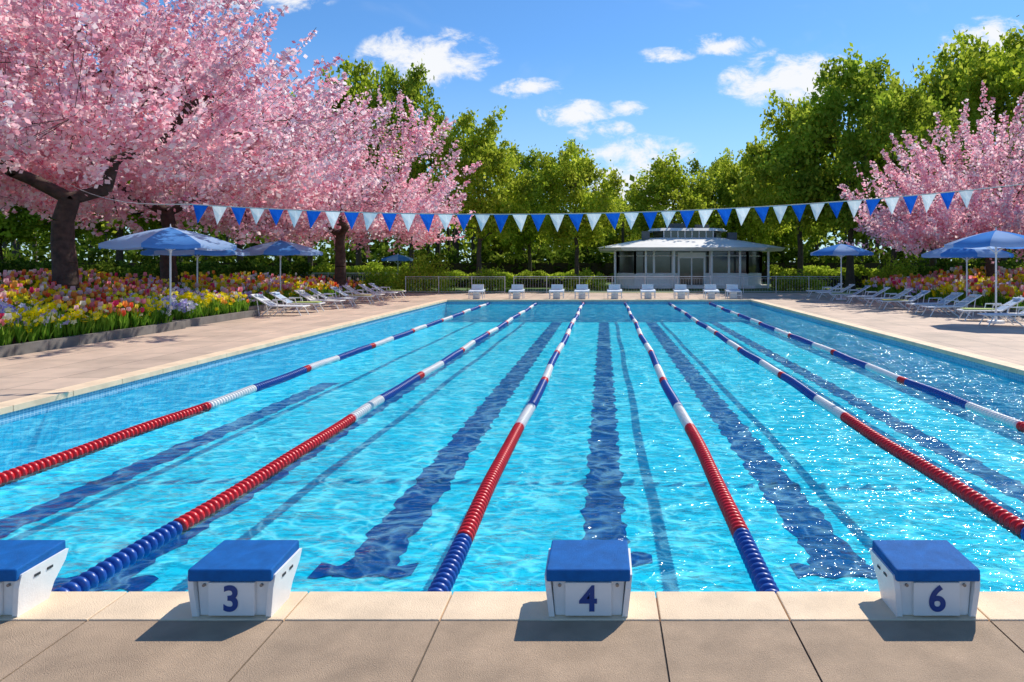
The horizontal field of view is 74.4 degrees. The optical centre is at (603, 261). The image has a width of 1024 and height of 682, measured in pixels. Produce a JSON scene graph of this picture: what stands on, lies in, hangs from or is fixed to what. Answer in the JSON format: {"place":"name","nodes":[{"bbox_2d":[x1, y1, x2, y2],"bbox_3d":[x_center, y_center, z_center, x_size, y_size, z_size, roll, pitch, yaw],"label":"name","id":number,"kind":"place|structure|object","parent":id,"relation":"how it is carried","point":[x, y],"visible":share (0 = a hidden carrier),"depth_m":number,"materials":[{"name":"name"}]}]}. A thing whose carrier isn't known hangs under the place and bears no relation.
{"place":"outdoors","nodes":[
{"label":"outdoors","id":0,"kind":"place"},
{"bbox_2d":[0,301,1023,596],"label":"pool basin","id":1,"kind":"object","parent":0,"point":[332,503],"visible":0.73,"depth_m":12.15,"materials":[{"name":"tile"}]},
{"label":"pool water","id":2,"kind":"structure","parent":1,"relation":"in","visible":0},
{"bbox_2d":[0,302,489,486],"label":"lane rope","id":3,"kind":"object","parent":2,"relation":"on","point":[13,475],"visible":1,"depth_m":10.65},
{"bbox_2d":[52,302,536,591],"bbox_3d":[-4.050,2.522,22.332,0.222,0.188,35.445,0,0,0],"label":"lane rope","id":4,"kind":"object","parent":2,"relation":"on","point":[92,579],"visible":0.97,"depth_m":7.08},
{"bbox_2d":[427,302,583,591],"bbox_3d":[-1.280,2.522,22.332,0.222,0.188,35.445,0,0,0],"label":"lane rope","id":5,"kind":"object","parent":2,"relation":"on","point":[448,572],"visible":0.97,"depth_m":7.02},
{"bbox_2d":[624,302,779,593],"bbox_3d":[1.280,2.522,22.332,0.222,0.188,35.445,0,0,0],"label":"lane rope","id":6,"kind":"object","parent":2,"relation":"on","point":[759,573],"visible":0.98,"depth_m":7.02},
{"bbox_2d":[668,302,1023,540],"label":"lane rope","id":7,"kind":"object","parent":2,"relation":"on","point":[997,514],"visible":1,"depth_m":8.63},
{"bbox_2d":[709,302,1023,432],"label":"lane rope","id":8,"kind":"object","parent":2,"relation":"on","point":[997,417],"visible":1,"depth_m":13.80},
{"bbox_2d":[0,621,1023,681],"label":"front paving","id":9,"kind":"structure","parent":0,"point":[512,651],"depth_m":3.91,"materials":[{"name":"concrete"}]},
{"bbox_2d":[0,322,1023,590],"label":"lane marking","id":10,"kind":"object","parent":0,"point":[382,548],"visible":0.82,"depth_m":10.95,"materials":[{"name":"tile"}]},
{"bbox_2d":[1,0,1023,262],"label":"sky","id":11,"kind":"structure","parent":0,"point":[633,82],"materials":[{"name":"blue"}]},
{"bbox_2d":[508,284,524,298],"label":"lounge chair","id":12,"kind":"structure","parent":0,"point":[516,289],"depth_m":41.12,"materials":[{"name":"white plastic"}]},
{"bbox_2d":[549,284,564,298],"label":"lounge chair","id":13,"kind":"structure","parent":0,"point":[556,289],"depth_m":41.12,"materials":[{"name":"white plastic"}]},
{"bbox_2d":[574,284,589,298],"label":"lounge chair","id":14,"kind":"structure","parent":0,"point":[581,289],"depth_m":41.12,"materials":[{"name":"white plastic"}]},
{"bbox_2d":[607,284,621,298],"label":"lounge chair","id":15,"kind":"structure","parent":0,"point":[614,289],"depth_m":41.12,"materials":[{"name":"white plastic"}]},
{"bbox_2d":[373,282,861,292],"bbox_3d":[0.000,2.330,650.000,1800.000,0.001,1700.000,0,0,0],"label":"ground","id":16,"kind":"structure","parent":0,"point":[623,289],"depth_m":53.87,"materials":[{"name":"beige concrete"}]},
{"bbox_2d":[0,115,89,262],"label":"green tree","id":17,"kind":"object","parent":16,"relation":"on","point":[12,228],"visible":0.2,"depth_m":54.80,"materials":[{"name":"green plant"}]},
{"bbox_2d":[0,270,185,357],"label":"flower bed","id":18,"kind":"object","parent":16,"relation":"on","point":[43,315],"visible":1,"depth_m":19.43,"materials":[{"name":"plant"}]},
{"bbox_2d":[21,128,191,263],"bbox_3d":[-43.899,-4.941,60.076,14.159,14.691,14.180,0,0,33],"label":"green tree","id":19,"kind":"object","parent":16,"relation":"on","point":[101,226],"visible":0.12,"depth_m":59.71,"materials":[{"name":"green plant"}]},
{"bbox_2d":[3,268,259,326],"bbox_3d":[-18.319,1.275,25.750,7.436,2.051,5.260,0,0,0],"label":"flower bed","id":20,"kind":"object","parent":16,"relation":"on","point":[194,308],"visible":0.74,"depth_m":25.34,"materials":[{"name":"plant"}]},
{"bbox_2d":[0,259,311,285],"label":"hedge","id":21,"kind":"object","parent":16,"relation":"on","point":[292,268],"visible":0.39,"depth_m":52.49,"materials":[{"name":"plant"}]},
{"bbox_2d":[141,248,249,289],"bbox_3d":[-18.300,0.567,30.000,3.892,3.473,3.892,0,0,-6],"label":"patio umbrella","id":22,"kind":"object","parent":16,"relation":"on","point":[239,252],"visible":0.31,"depth_m":28.82,"materials":[{"name":"fabric"}]},
{"bbox_2d":[0,0,394,289],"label":"cherry tree","id":23,"kind":"object","parent":16,"relation":"on","point":[28,196],"visible":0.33,"depth_m":29.91,"materials":[{"name":"pink plant"}]},
{"bbox_2d":[0,0,407,293],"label":"cherry tree","id":24,"kind":"object","parent":16,"relation":"on","point":[126,45],"visible":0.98,"depth_m":21.64,"materials":[{"name":"pink plant"}]},
{"bbox_2d":[186,164,269,261],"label":"green tree","id":25,"kind":"object","parent":16,"relation":"on","point":[239,246],"depth_m":68.91,"materials":[{"name":"green plant"}]},
{"bbox_2d":[96,270,370,310],"bbox_3d":[-20.010,1.413,37.500,7.980,1.774,17.360,0,0,0],"label":"flower bed","id":26,"kind":"object","parent":16,"relation":"on","point":[247,284],"visible":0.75,"depth_m":35.81,"materials":[{"name":"plant"}]},
{"bbox_2d":[176,261,428,286],"bbox_3d":[-28.011,1.160,61.235,24.238,2.517,2.857,0,0,0],"label":"hedge","id":27,"kind":"object","parent":16,"relation":"on","point":[325,269],"visible":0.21,"depth_m":60.32,"materials":[{"name":"plant"}]},
{"bbox_2d":[282,91,351,266],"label":"green tree","id":28,"kind":"object","parent":16,"relation":"on","point":[310,259],"visible":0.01,"depth_m":65.80,"materials":[{"name":"green plant"}]},
{"bbox_2d":[163,70,481,294],"bbox_3d":[-16.729,-4.684,42.249,17.695,14.196,19.616,0,0,-9],"label":"cherry tree","id":29,"kind":"object","parent":16,"relation":"on","point":[392,198],"visible":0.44,"depth_m":40.31,"materials":[{"name":"pink plant"}]},
{"bbox_2d":[292,55,427,273],"bbox_3d":[-23.055,-8.306,62.160,11.722,21.519,11.705,0,0,-36],"label":"green tree","id":30,"kind":"object","parent":16,"relation":"on","point":[358,87],"visible":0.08,"depth_m":60.23,"materials":[{"name":"green plant"}]},
{"bbox_2d":[357,265,416,290],"bbox_3d":[-17.370,1.312,53.085,5.368,2.207,3.243,0,0,0],"label":"shrub","id":31,"kind":"object","parent":16,"relation":"on","point":[371,279],"visible":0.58,"depth_m":52.56,"materials":[{"name":"green plant"}]},
{"bbox_2d":[381,254,413,264],"bbox_3d":[-17.000,0.791,55.000,2.409,3.023,2.409,0,0,-40],"label":"patio umbrella","id":32,"kind":"object","parent":16,"relation":"on","point":[397,257],"visible":0.73,"depth_m":54.27,"materials":[{"name":"fabric"}]},
{"bbox_2d":[348,61,455,287],"bbox_3d":[-17.100,-7.555,57.808,10.380,19.978,8.338,0,0,-7],"label":"green tree","id":33,"kind":"object","parent":16,"relation":"on","point":[411,85],"visible":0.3,"depth_m":56.29,"materials":[{"name":"green plant"}]},
{"bbox_2d":[389,250,457,292],"bbox_3d":[-13.793,0.684,51.094,5.288,3.453,4.075,0,0,0],"label":"shrub","id":34,"kind":"object","parent":16,"relation":"on","point":[424,271],"visible":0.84,"depth_m":50.44,"materials":[{"name":"green plant"}]},
{"bbox_2d":[417,105,548,280],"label":"green tree","id":35,"kind":"object","parent":16,"relation":"on","point":[508,195],"visible":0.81,"depth_m":53.34,"materials":[{"name":"green plant"}]},
{"bbox_2d":[465,264,514,290],"bbox_3d":[-8.882,1.283,53.038,4.382,2.246,2.741,0,0,0],"label":"shrub","id":36,"kind":"object","parent":16,"relation":"on","point":[500,284],"visible":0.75,"depth_m":52.70,"materials":[{"name":"green plant"}]},
{"bbox_2d":[460,218,535,254],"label":"green tree","id":37,"kind":"object","parent":16,"relation":"on","point":[506,247],"visible":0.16,"depth_m":81.98,"materials":[{"name":"green plant"}]},
{"bbox_2d":[0,293,1023,621],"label":"pool deck","id":38,"kind":"structure","parent":16,"relation":"on","point":[32,373],"depth_m":21.65,"materials":[{"name":"beige concrete"}]},
{"bbox_2d":[98,224,236,305],"bbox_3d":[-15.350,0.481,23.600,3.985,3.643,3.985,0,0,11],"label":"patio umbrella","id":39,"kind":"object","parent":38,"relation":"on","point":[170,239],"visible":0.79,"depth_m":22.52,"materials":[{"name":"fabric"}]},
{"bbox_2d":[250,293,309,315],"bbox_3d":[-13.872,1.848,28.601,2.229,0.938,0.896,0,0,-1],"label":"sun lounger","id":40,"kind":"object","parent":38,"relation":"on","point":[259,297],"visible":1,"depth_m":28.41,"materials":[{"name":"white paint"}]},
{"bbox_2d":[243,238,322,301],"bbox_3d":[-16.600,0.541,34.200,3.892,3.523,3.892,0,0,-28],"label":"patio umbrella","id":41,"kind":"object","parent":38,"relation":"on","point":[280,248],"visible":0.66,"depth_m":33.12,"materials":[{"name":"fabric"}]},
{"bbox_2d":[269,292,324,312],"bbox_3d":[-13.972,1.848,30.402,2.229,0.938,0.896,0,0,-5],"label":"sun lounger","id":42,"kind":"object","parent":38,"relation":"on","point":[278,295],"visible":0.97,"depth_m":30.14,"materials":[{"name":"white paint"}]},
{"bbox_2d":[294,290,345,308],"bbox_3d":[-13.872,1.848,32.600,2.229,0.938,0.896,0,0,0],"label":"sun lounger","id":43,"kind":"object","parent":38,"relation":"on","point":[306,295],"visible":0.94,"depth_m":32.38,"materials":[{"name":"white paint"}]},
{"bbox_2d":[309,288,356,306],"bbox_3d":[-13.973,1.848,34.406,2.229,0.938,0.896,0,0,-12],"label":"sun lounger","id":44,"kind":"object","parent":38,"relation":"on","point":[314,291],"visible":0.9,"depth_m":34.21,"materials":[{"name":"white paint"}]},
{"bbox_2d":[330,287,374,303],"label":"sun lounger","id":45,"kind":"object","parent":38,"relation":"on","point":[335,289],"visible":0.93,"depth_m":36.56,"materials":[{"name":"white paint"}]},
{"bbox_2d":[343,285,384,301],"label":"sun lounger","id":46,"kind":"object","parent":38,"relation":"on","point":[350,289],"visible":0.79,"depth_m":38.60,"materials":[{"name":"white paint"}]},
{"bbox_2d":[358,284,397,298],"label":"sun lounger","id":47,"kind":"object","parent":38,"relation":"on","point":[367,288],"visible":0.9,"depth_m":40.70,"materials":[{"name":"white paint"}]},
{"bbox_2d":[368,283,404,297],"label":"sun lounger","id":48,"kind":"object","parent":38,"relation":"on","point":[386,290],"visible":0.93,"depth_m":42.68,"materials":[{"name":"white paint"}]},
{"bbox_2d":[405,276,504,292],"bbox_3d":[-10.800,1.675,48.400,7.270,1.251,0.070,0,0,0],"label":"metal fence","id":49,"kind":"object","parent":38,"relation":"on","point":[438,291],"visible":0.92,"depth_m":48.40,"materials":[{"name":"metal"}]},
{"bbox_2d":[468,284,484,298],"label":"starting block","id":50,"kind":"structure","parent":38,"relation":"on","point":[477,289],"depth_m":41.12,"materials":[{"name":"white plastic"}]},
{"bbox_2d":[0,299,1023,621],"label":"pool coping","id":51,"kind":"object","parent":38,"relation":"on","point":[86,607],"visible":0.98,"depth_m":4.44,"materials":[{"name":"stone"}]},
{"bbox_2d":[0,540,68,616],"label":"starting block","id":52,"kind":"structure","parent":51,"relation":"on","point":[29,570],"depth_m":4.40,"materials":[{"name":"white plastic"}]},
{"bbox_2d":[188,540,301,616],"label":"starting block","id":53,"kind":"structure","parent":51,"relation":"on","point":[240,577],"depth_m":4.29,"materials":[{"name":"white plastic"}]},
{"bbox_2d":[545,540,631,616],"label":"starting block","id":54,"kind":"structure","parent":51,"relation":"on","point":[588,577],"depth_m":4.27,"materials":[{"name":"white plastic"}]},
{"bbox_2d":[869,540,979,616],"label":"starting block","id":55,"kind":"structure","parent":51,"relation":"on","point":[928,577],"depth_m":4.29,"materials":[{"name":"white plastic"}]},
{"bbox_2d":[64,182,1023,232],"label":"pennant string","id":56,"kind":"object","parent":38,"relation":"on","point":[576,218],"visible":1,"depth_m":14.00,"materials":[{"name":"blue fabric"}]},
{"bbox_2d":[513,276,840,292],"bbox_3d":[5.400,1.675,48.800,24.070,1.251,0.070,0,0,0],"label":"metal fence","id":57,"kind":"object","parent":38,"relation":"on","point":[743,291],"visible":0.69,"depth_m":48.78,"materials":[{"name":"metal"}]},
{"bbox_2d":[806,283,842,297],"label":"sun lounger","id":58,"kind":"object","parent":38,"relation":"on","point":[824,290],"visible":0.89,"depth_m":42.97,"materials":[{"name":"white paint"}]},
{"bbox_2d":[816,284,854,298],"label":"sun lounger","id":59,"kind":"object","parent":38,"relation":"on","point":[847,287],"visible":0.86,"depth_m":40.93,"materials":[{"name":"white paint"}]},
{"bbox_2d":[810,243,873,299],"bbox_3d":[14.300,0.551,40.200,3.429,3.503,3.429,0,0,11],"label":"patio umbrella","id":60,"kind":"object","parent":38,"relation":"on","point":[841,250],"visible":0.94,"depth_m":39.30,"materials":[{"name":"fabric"}]},
{"bbox_2d":[829,285,870,300],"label":"sun lounger","id":61,"kind":"object","parent":38,"relation":"on","point":[857,290],"visible":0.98,"depth_m":38.78,"materials":[{"name":"white paint"}]},
{"bbox_2d":[846,287,890,303],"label":"sun lounger","id":62,"kind":"object","parent":38,"relation":"on","point":[874,295],"visible":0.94,"depth_m":36.41,"materials":[{"name":"white paint"}]},
{"bbox_2d":[864,288,912,306],"bbox_3d":[14.672,1.848,34.403,2.229,0.938,0.896,0,0,7],"label":"sun lounger","id":63,"kind":"object","parent":38,"relation":"on","point":[906,291],"visible":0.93,"depth_m":34.13,"materials":[{"name":"white paint"}]},
{"bbox_2d":[877,290,930,309],"bbox_3d":[14.472,1.848,32.204,2.229,0.938,0.896,0,0,7],"label":"sun lounger","id":64,"kind":"object","parent":38,"relation":"on","point":[921,293],"visible":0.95,"depth_m":32.01,"materials":[{"name":"white paint"}]},
{"bbox_2d":[906,292,963,312],"bbox_3d":[14.872,1.848,30.000,2.229,0.938,0.896,0,0,0],"label":"sun lounger","id":65,"kind":"object","parent":38,"relation":"on","point":[952,296],"visible":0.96,"depth_m":29.85,"materials":[{"name":"white paint"}]},
{"bbox_2d":[855,266,1023,317],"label":"flower bed","id":66,"kind":"object","parent":38,"relation":"on","point":[942,284],"visible":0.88,"depth_m":36.43,"materials":[{"name":"plant"}]},
{"bbox_2d":[920,294,981,316],"bbox_3d":[14.672,1.848,28.201,2.229,0.938,0.896,0,0,2],"label":"sun lounger","id":67,"kind":"object","parent":38,"relation":"on","point":[963,302],"visible":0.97,"depth_m":27.99,"materials":[{"name":"white paint"}]},
{"bbox_2d":[921,247,1013,311],"bbox_3d":[16.600,0.641,30.500,3.521,3.323,3.521,0,0,39],"label":"patio umbrella","id":68,"kind":"object","parent":38,"relation":"on","point":[963,253],"visible":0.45,"depth_m":29.44,"materials":[{"name":"fabric"}]},
{"bbox_2d":[944,228,1023,323],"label":"patio umbrella","id":69,"kind":"object","parent":38,"relation":"on","point":[992,240],"visible":0.97,"depth_m":24.43,"materials":[{"name":"fabric"}]},
{"bbox_2d":[956,297,1023,321],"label":"sun lounger","id":70,"kind":"object","parent":38,"relation":"on","point":[1006,305],"visible":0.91,"depth_m":25.78,"materials":[{"name":"white paint"}]},
{"bbox_2d":[977,307,1023,326],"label":"sun lounger","id":71,"kind":"object","parent":38,"relation":"on","point":[1018,314],"visible":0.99,"depth_m":23.80,"materials":[{"name":"white paint"}]},
{"bbox_2d":[2,173,1022,262],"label":"distant trees","id":72,"kind":"object","parent":16,"relation":"on","point":[373,249],"visible":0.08,"depth_m":87.89,"materials":[{"name":"green plant"}]},
{"bbox_2d":[2,242,1023,281],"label":"hedge","id":73,"kind":"object","parent":16,"relation":"on","point":[517,267],"visible":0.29,"depth_m":76.30,"materials":[{"name":"plant"}]},
{"bbox_2d":[429,269,597,286],"bbox_3d":[-8.258,1.542,61.011,15.724,1.830,2.329,0,0,0],"label":"hedge","id":74,"kind":"object","parent":16,"relation":"on","point":[532,281],"visible":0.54,"depth_m":60.30,"materials":[{"name":"plant"}]},
{"bbox_2d":[492,140,556,271],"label":"green tree","id":75,"kind":"object","parent":16,"relation":"on","point":[523,238],"visible":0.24,"depth_m":71.22,"materials":[{"name":"green plant"}]},
{"bbox_2d":[525,137,627,288],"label":"green tree","id":76,"kind":"object","parent":16,"relation":"on","point":[576,175],"visible":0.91,"depth_m":56.45,"materials":[{"name":"green plant"}]},
{"bbox_2d":[563,267,608,289],"bbox_3d":[-1.517,1.442,54.999,3.893,1.936,2.699,0,0,0],"label":"shrub","id":77,"kind":"object","parent":16,"relation":"on","point":[588,280],"visible":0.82,"depth_m":54.68,"materials":[{"name":"green plant"}]},
{"bbox_2d":[586,202,649,261],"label":"green tree","id":78,"kind":"object","parent":16,"relation":"on","point":[611,240],"visible":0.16,"depth_m":81.26,"materials":[{"name":"green plant"}]},
{"bbox_2d":[624,148,731,240],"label":"green tree","id":79,"kind":"object","parent":16,"relation":"on","point":[664,186],"visible":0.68,"depth_m":64.04,"materials":[{"name":"green plant"}]},
{"bbox_2d":[611,282,766,288],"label":"plinth","id":80,"kind":"structure","parent":16,"relation":"on","point":[689,286],"depth_m":57.00,"materials":[{"name":"grey concrete"}]},
{"bbox_2d":[616,274,760,284],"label":"wall","id":81,"kind":"structure","parent":80,"relation":"on","point":[665,280],"depth_m":57.60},
{"bbox_2d":[618,251,759,272],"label":"windows","id":82,"kind":"structure","parent":81,"relation":"on","point":[662,264],"depth_m":57.70,"materials":[{"name":"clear glass"}]},
{"bbox_2d":[598,238,784,252],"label":"roof","id":83,"kind":"structure","parent":82,"relation":"on","point":[688,244],"depth_m":56.62,"materials":[{"name":"grey metal"}]},
{"bbox_2d":[641,223,736,239],"bbox_3d":[7.600,-2.650,61.950,8.500,1.700,5.700,0,0,0],"label":"roof lantern","id":84,"kind":"object","parent":83,"relation":"on","point":[676,230],"visible":0.89,"depth_m":59.60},
{"bbox_2d":[616,251,761,284],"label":"window frames and door","id":85,"kind":"structure","parent":81,"relation":"on","point":[691,263],"depth_m":57.48,"materials":[{"name":"white paint"}]},
{"bbox_2d":[614,251,769,288],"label":"columns","id":86,"kind":"structure","parent":80,"relation":"on","point":[768,268],"depth_m":56.52,"materials":[{"name":"white paint"}]},
{"bbox_2d":[684,151,741,237],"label":"green tree","id":87,"kind":"object","parent":16,"relation":"on","point":[695,167],"visible":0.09,"depth_m":73.42,"materials":[{"name":"green plant"}]},
{"bbox_2d":[710,138,791,244],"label":"green tree","id":88,"kind":"object","parent":16,"relation":"on","point":[747,230],"visible":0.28,"depth_m":67.17,"materials":[{"name":"green plant"}]},
{"bbox_2d":[727,88,860,287],"bbox_3d":[17.798,-6.441,59.756,11.859,17.734,11.842,0,0,-13],"label":"green tree","id":89,"kind":"object","parent":16,"relation":"on","point":[762,155],"visible":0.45,"depth_m":59.07,"materials":[{"name":"green plant"}]},
{"bbox_2d":[765,172,825,262],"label":"green tree","id":90,"kind":"object","parent":16,"relation":"on","point":[790,237],"visible":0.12,"depth_m":78.22,"materials":[{"name":"green plant"}]},
{"bbox_2d":[769,269,831,290],"bbox_3d":[15.637,1.453,53.045,4.902,1.902,2.983,0,0,0],"label":"shrub","id":91,"kind":"object","parent":16,"relation":"on","point":[785,285],"visible":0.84,"depth_m":52.68,"materials":[{"name":"green plant"}]},
{"bbox_2d":[764,42,956,289],"bbox_3d":[21.324,-7.863,56.028,15.576,20.602,12.510,0,0,16],"label":"green tree","id":92,"kind":"object","parent":16,"relation":"on","point":[852,84],"visible":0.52,"depth_m":54.23,"materials":[{"name":"green plant"}]},
{"bbox_2d":[866,253,919,290],"bbox_3d":[21.444,0.838,48.993,4.584,3.109,3.646,0,0,0],"label":"shrub","id":93,"kind":"object","parent":16,"relation":"on","point":[900,268],"visible":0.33,"depth_m":48.74,"materials":[{"name":"green plant"}]},
{"bbox_2d":[770,264,1023,286],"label":"hedge","id":94,"kind":"object","parent":16,"relation":"on","point":[861,273],"visible":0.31,"depth_m":60.30,"materials":[{"name":"plant"}]},
{"bbox_2d":[829,82,974,274],"bbox_3d":[21.903,-5.503,49.557,9.227,15.818,11.488,0,0,-6],"label":"green tree","id":95,"kind":"object","parent":16,"relation":"on","point":[894,115],"visible":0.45,"depth_m":48.89,"materials":[{"name":"green plant"}]},
{"bbox_2d":[837,80,1023,277],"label":"cherry tree","id":96,"kind":"object","parent":16,"relation":"on","point":[943,224],"visible":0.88,"depth_m":36.73,"materials":[{"name":"pink plant"}]},
{"bbox_2d":[881,30,999,266],"bbox_3d":[31.307,-9.416,62.193,14.616,23.757,12.432,0,0,-38],"label":"green tree","id":97,"kind":"object","parent":16,"relation":"on","point":[932,86],"visible":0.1,"depth_m":60.83,"materials":[{"name":"green plant"}]},
{"bbox_2d":[907,260,1023,276],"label":"hedge","id":98,"kind":"object","parent":16,"relation":"on","point":[943,265],"visible":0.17,"depth_m":50.61,"materials":[{"name":"plant"}]},
{"bbox_2d":[922,15,1023,263],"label":"green tree","id":99,"kind":"object","parent":16,"relation":"on","point":[999,73],"visible":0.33,"depth_m":53.11,"materials":[{"name":"green plant"}]},
{"bbox_2d":[640,284,655,298],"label":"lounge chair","id":100,"kind":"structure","parent":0,"point":[647,289],"depth_m":41.12,"materials":[{"name":"white plastic"}]},
{"bbox_2d":[673,284,688,298],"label":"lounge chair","id":101,"kind":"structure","parent":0,"point":[681,289],"depth_m":41.12,"materials":[{"name":"white plastic"}]},
{"bbox_2d":[703,284,719,298],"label":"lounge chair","id":102,"kind":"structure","parent":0,"point":[711,289],"depth_m":41.12,"materials":[{"name":"white plastic"}]},
{"bbox_2d":[725,284,741,298],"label":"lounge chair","id":103,"kind":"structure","parent":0,"point":[732,289],"depth_m":41.12,"materials":[{"name":"white plastic"}]}
]}

